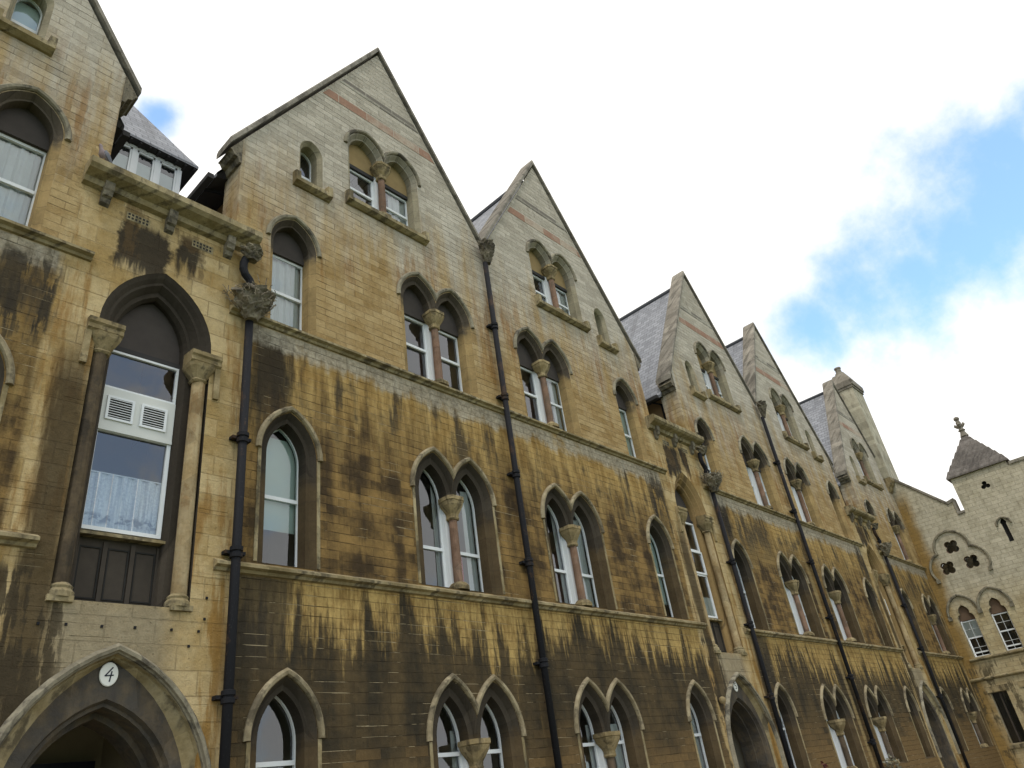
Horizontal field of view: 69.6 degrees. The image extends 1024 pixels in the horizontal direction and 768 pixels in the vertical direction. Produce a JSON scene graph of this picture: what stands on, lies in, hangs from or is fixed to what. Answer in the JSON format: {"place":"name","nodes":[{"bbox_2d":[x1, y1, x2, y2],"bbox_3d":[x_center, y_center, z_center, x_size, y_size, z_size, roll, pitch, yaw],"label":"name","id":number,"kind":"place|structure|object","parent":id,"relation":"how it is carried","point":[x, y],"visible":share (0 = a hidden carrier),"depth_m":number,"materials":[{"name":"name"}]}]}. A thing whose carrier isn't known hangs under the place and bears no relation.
{"place":"outdoors","nodes":[
{"label":"outdoors","id":0,"kind":"place"},
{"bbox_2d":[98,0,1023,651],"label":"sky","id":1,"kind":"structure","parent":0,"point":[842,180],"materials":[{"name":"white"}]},
{"bbox_2d":[883,753,901,767],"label":"grey plant","id":2,"kind":"object","parent":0,"point":[888,760],"visible":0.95,"depth_m":24.02,"materials":[{"name":"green plant"}]},
{"bbox_2d":[893,417,1023,767],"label":"cross wing","id":3,"kind":"structure","parent":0,"point":[975,547],"depth_m":37.22,"materials":[{"name":"beige stone"}]},
{"bbox_2d":[940,561,955,574],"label":"quatrefoil window","id":4,"kind":"structure","parent":3,"relation":"in","point":[947,567],"depth_m":38.66,"materials":[{"name":"black glass"}]},
{"bbox_2d":[944,540,958,553],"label":"quatrefoil window","id":5,"kind":"structure","parent":3,"relation":"in","point":[951,546],"depth_m":38.81,"materials":[{"name":"black glass"}]},
{"bbox_2d":[964,555,979,567],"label":"quatrefoil window","id":6,"kind":"structure","parent":3,"relation":"in","point":[971,561],"depth_m":38.01,"materials":[{"name":"black glass"}]},
{"bbox_2d":[958,605,990,657],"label":"window","id":7,"kind":"structure","parent":3,"relation":"in","point":[969,625],"depth_m":36.96,"materials":[{"name":"white paint"}]},
{"bbox_2d":[985,683,1023,748],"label":"window","id":8,"kind":"structure","parent":3,"relation":"in","point":[1008,715],"depth_m":35.12,"materials":[{"name":"stone"}]},
{"bbox_2d":[989,597,1023,650],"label":"window","id":9,"kind":"structure","parent":3,"relation":"in","point":[1001,619],"depth_m":36.28,"materials":[{"name":"white paint"}]},
{"bbox_2d":[1000,519,1013,541],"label":"slit window","id":10,"kind":"structure","parent":3,"relation":"in","point":[1002,521],"depth_m":37.09,"materials":[{"name":"black glass"}]},
{"bbox_2d":[1017,680,1023,687],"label":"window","id":11,"kind":"structure","parent":3,"relation":"in","point":[1020,683],"depth_m":34.75,"materials":[{"name":"stone"}]},
{"label":"lawn","id":12,"kind":"structure","parent":0,"visible":0},
{"bbox_2d":[0,0,1005,767],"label":"college building","id":13,"kind":"structure","parent":12,"relation":"on","point":[384,614],"depth_m":14.77,"materials":[{"name":"stone"}]},
{"bbox_2d":[0,334,14,420],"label":"window","id":14,"kind":"structure","parent":13,"relation":"in","point":[8,358],"depth_m":9.65,"materials":[{"name":"stone"}]},
{"bbox_2d":[0,0,57,56],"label":"window","id":15,"kind":"structure","parent":13,"relation":"in","point":[29,25],"depth_m":12.56,"materials":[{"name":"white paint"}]},
{"bbox_2d":[0,83,71,230],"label":"window","id":16,"kind":"structure","parent":13,"relation":"in","point":[28,122],"depth_m":11.60,"materials":[{"name":"grey stone"}]},
{"bbox_2d":[98,144,111,162],"bbox_3d":[-6.653,-3.724,12.052,0.174,0.419,0.317,-31,-37,33],"label":"pigeon","id":17,"kind":"object","parent":13,"relation":"on","point":[104,154],"visible":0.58,"depth_m":11.99,"materials":[{"name":"grey"}]},
{"bbox_2d":[0,643,210,767],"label":"doorway","id":18,"kind":"structure","parent":13,"relation":"in","point":[134,721],"depth_m":9.20,"materials":[{"name":"stone"}]},
{"bbox_2d":[99,662,117,686],"bbox_3d":[-4.975,3.583,9.088,0.020,0.284,0.224,-31,-37,33],"label":"number plaque","id":19,"kind":"object","parent":13,"relation":"attached to","point":[108,674],"visible":1,"depth_m":9.08,"materials":[{"name":"ceramic"}]},
{"bbox_2d":[45,274,222,611],"bbox_3d":[-5.479,0.595,10.898,0.590,5.459,2.060,-31,-37,33],"label":"stair window","id":20,"kind":"structure","parent":13,"relation":"in","point":[123,540],"depth_m":10.70,"materials":[{"name":"stone"}]},
{"bbox_2d":[211,242,275,767],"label":"downpipe","id":21,"kind":"object","parent":13,"relation":"attached to","point":[253,301],"visible":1,"depth_m":11.35,"materials":[{"name":"black metal"}]},
{"bbox_2d":[243,667,324,767],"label":"window","id":22,"kind":"structure","parent":13,"relation":"in","point":[298,711],"depth_m":10.58,"materials":[{"name":"stone"}]},
{"bbox_2d":[253,406,322,569],"bbox_3d":[-3.809,1.697,12.243,0.520,2.848,1.270,-31,-37,33],"label":"window","id":23,"kind":"structure","parent":13,"relation":"in","point":[285,502],"depth_m":12.40,"materials":[{"name":"stone"}]},
{"bbox_2d":[266,214,321,335],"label":"window","id":24,"kind":"structure","parent":13,"relation":"in","point":[295,289],"depth_m":14.70,"materials":[{"name":"grey stone"}]},
{"bbox_2d":[293,141,332,203],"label":"window","id":25,"kind":"structure","parent":13,"relation":"in","point":[309,152],"depth_m":16.32,"materials":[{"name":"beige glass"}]},
{"bbox_2d":[344,129,429,245],"bbox_3d":[-3.208,-4.838,18.035,0.615,2.779,2.370,-31,-37,33],"label":"window","id":26,"kind":"structure","parent":13,"relation":"in","point":[392,176],"depth_m":18.22,"materials":[{"name":"stone"}]},
{"bbox_2d":[396,271,478,397],"bbox_3d":[-1.818,-1.150,17.036,0.545,2.915,2.390,-31,-37,33],"label":"window","id":27,"kind":"structure","parent":13,"relation":"in","point":[446,317],"depth_m":17.27,"materials":[{"name":"stone"}]},
{"bbox_2d":[410,446,505,594],"bbox_3d":[-1.229,2.748,14.783,0.564,2.895,2.350,-31,-37,33],"label":"window","id":28,"kind":"structure","parent":13,"relation":"in","point":[483,563],"depth_m":14.97,"materials":[{"name":"stone"}]},
{"bbox_2d":[426,673,527,767],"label":"window","id":29,"kind":"structure","parent":13,"relation":"in","point":[468,749],"depth_m":12.88,"materials":[{"name":"stone"}]},
{"bbox_2d":[477,238,561,767],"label":"downpipe","id":30,"kind":"object","parent":13,"relation":"attached to","point":[486,248],"visible":1,"depth_m":15.98,"materials":[{"name":"black metal"}]},
{"bbox_2d":[513,327,581,436],"bbox_3d":[0.798,-0.063,19.599,0.545,2.915,2.390,-31,-37,33],"label":"window","id":31,"kind":"structure","parent":13,"relation":"in","point":[550,366],"depth_m":19.87,"materials":[{"name":"stone"}]},
{"bbox_2d":[526,239,590,332],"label":"window","id":32,"kind":"structure","parent":13,"relation":"in","point":[555,276],"depth_m":22.59,"materials":[{"name":"stone"}]},
{"bbox_2d":[540,483,617,609],"bbox_3d":[1.394,3.830,17.341,0.545,2.895,2.350,-31,-37,33],"label":"window","id":33,"kind":"structure","parent":13,"relation":"in","point":[583,534],"depth_m":17.55,"materials":[{"name":"stone"}]},
{"bbox_2d":[594,308,619,354],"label":"window","id":34,"kind":"structure","parent":13,"relation":"in","point":[603,339],"depth_m":23.40,"materials":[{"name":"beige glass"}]},
{"bbox_2d":[574,677,649,767],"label":"window","id":35,"kind":"structure","parent":13,"relation":"in","point":[623,740],"depth_m":15.45,"materials":[{"name":"stone"}]},
{"bbox_2d":[612,377,648,461],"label":"window","id":36,"kind":"structure","parent":13,"relation":"in","point":[636,446],"depth_m":22.42,"materials":[{"name":"grey stone"}]},
{"bbox_2d":[646,514,689,619],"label":"window","id":37,"kind":"structure","parent":13,"relation":"in","point":[663,558],"depth_m":20.05,"materials":[{"name":"stone"}]},
{"bbox_2d":[685,360,707,401],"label":"window","id":38,"kind":"structure","parent":13,"relation":"in","point":[694,389],"depth_m":27.03,"materials":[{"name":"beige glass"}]},
{"bbox_2d":[686,679,725,767],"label":"window","id":39,"kind":"structure","parent":13,"relation":"in","point":[709,755],"depth_m":18.06,"materials":[{"name":"stone"}]},
{"bbox_2d":[694,416,726,491],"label":"window","id":40,"kind":"structure","parent":13,"relation":"in","point":[712,463],"depth_m":25.63,"materials":[{"name":"grey stone"}]},
{"bbox_2d":[675,473,747,655],"bbox_3d":[5.530,5.168,21.687,0.590,5.459,2.060,-31,-37,33],"label":"stair window","id":41,"kind":"structure","parent":13,"relation":"in","point":[690,510],"depth_m":21.78,"materials":[{"name":"stone"}]},
{"bbox_2d":[694,341,741,413],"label":"window","id":42,"kind":"structure","parent":13,"relation":"in","point":[717,390],"depth_m":29.08,"materials":[{"name":"stone"}]},
{"bbox_2d":[718,696,725,703],"bbox_3d":[5.347,8.037,18.721,0.189,0.175,0.180,-31,-37,33],"label":"wall lamp","id":43,"kind":"object","parent":13,"relation":"attached to","point":[721,699],"depth_m":18.66,"materials":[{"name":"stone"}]},
{"bbox_2d":[733,682,737,691],"bbox_3d":[6.034,8.156,19.877,0.020,0.284,0.224,-31,-37,33],"label":"number plaque","id":44,"kind":"object","parent":13,"relation":"attached to","point":[735,686],"visible":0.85,"depth_m":19.85,"materials":[{"name":"ceramic"}]},
{"bbox_2d":[697,445,793,767],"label":"downpipe","id":45,"kind":"object","parent":13,"relation":"attached to","point":[713,481],"visible":1,"depth_m":22.02,"materials":[{"name":"black metal"}]},
{"bbox_2d":[731,538,769,629],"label":"window","id":46,"kind":"structure","parent":13,"relation":"in","point":[744,569],"depth_m":23.25,"materials":[{"name":"stone"}]},
{"bbox_2d":[725,672,787,767],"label":"doorway","id":47,"kind":"structure","parent":13,"relation":"in","point":[749,740],"depth_m":19.96,"materials":[{"name":"stone"}]},
{"bbox_2d":[738,435,783,513],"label":"window","id":48,"kind":"structure","parent":13,"relation":"in","point":[762,483],"depth_m":28.08,"materials":[{"name":"stone"}]},
{"bbox_2d":[768,387,809,450],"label":"window","id":49,"kind":"structure","parent":13,"relation":"in","point":[790,431],"depth_m":33.40,"materials":[{"name":"stone"}]},
{"bbox_2d":[774,682,811,767],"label":"window","id":50,"kind":"structure","parent":13,"relation":"in","point":[790,725],"depth_m":21.20,"materials":[{"name":"stone"}]},
{"bbox_2d":[776,551,825,637],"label":"window","id":51,"kind":"structure","parent":13,"relation":"in","point":[804,612],"depth_m":25.76,"materials":[{"name":"stone"}]},
{"bbox_2d":[783,457,823,528],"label":"window","id":52,"kind":"structure","parent":13,"relation":"in","point":[804,499],"depth_m":30.64,"materials":[{"name":"stone"}]},
{"bbox_2d":[805,430,823,462],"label":"window","id":53,"kind":"structure","parent":13,"relation":"in","point":[819,458],"depth_m":34.02,"materials":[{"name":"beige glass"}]},
{"bbox_2d":[756,400,883,767],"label":"downpipe","id":54,"kind":"object","parent":13,"relation":"attached to","point":[761,405],"visible":1,"depth_m":26.74,"materials":[{"name":"black metal"}]},
{"bbox_2d":[826,480,852,539],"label":"window","id":55,"kind":"structure","parent":13,"relation":"in","point":[833,494],"depth_m":33.13,"materials":[{"name":"grey stone"}]},
{"bbox_2d":[821,564,865,642],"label":"window","id":56,"kind":"structure","parent":13,"relation":"in","point":[846,618],"depth_m":28.32,"materials":[{"name":"stone"}]},
{"bbox_2d":[820,683,869,767],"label":"window","id":57,"kind":"structure","parent":13,"relation":"in","point":[846,741],"depth_m":23.62,"materials":[{"name":"stone"}]},
{"bbox_2d":[849,456,866,485],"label":"window","id":58,"kind":"structure","parent":13,"relation":"in","point":[862,481],"depth_m":37.69,"materials":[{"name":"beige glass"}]},
{"bbox_2d":[850,437,883,490],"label":"window","id":59,"kind":"structure","parent":13,"relation":"in","point":[868,474],"depth_m":39.86,"materials":[{"name":"stone"}]},
{"bbox_2d":[864,499,884,542],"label":"window","id":60,"kind":"structure","parent":13,"relation":"in","point":[869,509],"depth_m":36.45,"materials":[{"name":"grey stone"}]},
{"bbox_2d":[863,577,893,646],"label":"window","id":61,"kind":"structure","parent":13,"relation":"in","point":[870,594],"depth_m":30.79,"materials":[{"name":"stone"}]},
{"bbox_2d":[864,685,907,765],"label":"window","id":62,"kind":"structure","parent":13,"relation":"in","point":[883,723],"depth_m":26.18,"materials":[{"name":"stone"}]},
{"bbox_2d":[867,544,923,668],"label":"stair window","id":63,"kind":"structure","parent":13,"relation":"in","point":[882,579],"depth_m":32.66,"materials":[{"name":"stone"}]},
{"bbox_2d":[886,507,917,564],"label":"window","id":64,"kind":"structure","parent":13,"relation":"in","point":[897,526],"depth_m":38.86,"materials":[{"name":"stone"}]},
{"bbox_2d":[900,588,928,651],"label":"window","id":65,"kind":"structure","parent":13,"relation":"in","point":[910,607],"depth_m":34.06,"materials":[{"name":"stone"}]},
{"bbox_2d":[903,685,934,758],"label":"window","id":66,"kind":"structure","parent":13,"relation":"in","point":[924,740],"depth_m":28.65,"materials":[{"name":"stone"}]},
{"bbox_2d":[871,523,969,767],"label":"downpipe","id":67,"kind":"object","parent":13,"relation":"attached to","point":[885,547],"visible":1,"depth_m":32.64,"materials":[{"name":"black metal"}]},
{"bbox_2d":[921,593,955,654],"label":"window","id":68,"kind":"structure","parent":13,"relation":"in","point":[933,614],"depth_m":36.55,"materials":[{"name":"stone"}]},
{"bbox_2d":[919,680,960,767],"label":"doorway","id":69,"kind":"structure","parent":13,"relation":"in","point":[930,705],"depth_m":30.51,"materials":[{"name":"stone"}]},
{"bbox_2d":[939,687,968,751],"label":"window","id":70,"kind":"structure","parent":13,"relation":"in","point":[946,699],"depth_m":31.98,"materials":[{"name":"stone"}]},
{"bbox_2d":[960,687,993,748],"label":"window","id":71,"kind":"structure","parent":13,"relation":"in","point":[976,720],"depth_m":34.41,"materials":[{"name":"stone"}]}
]}

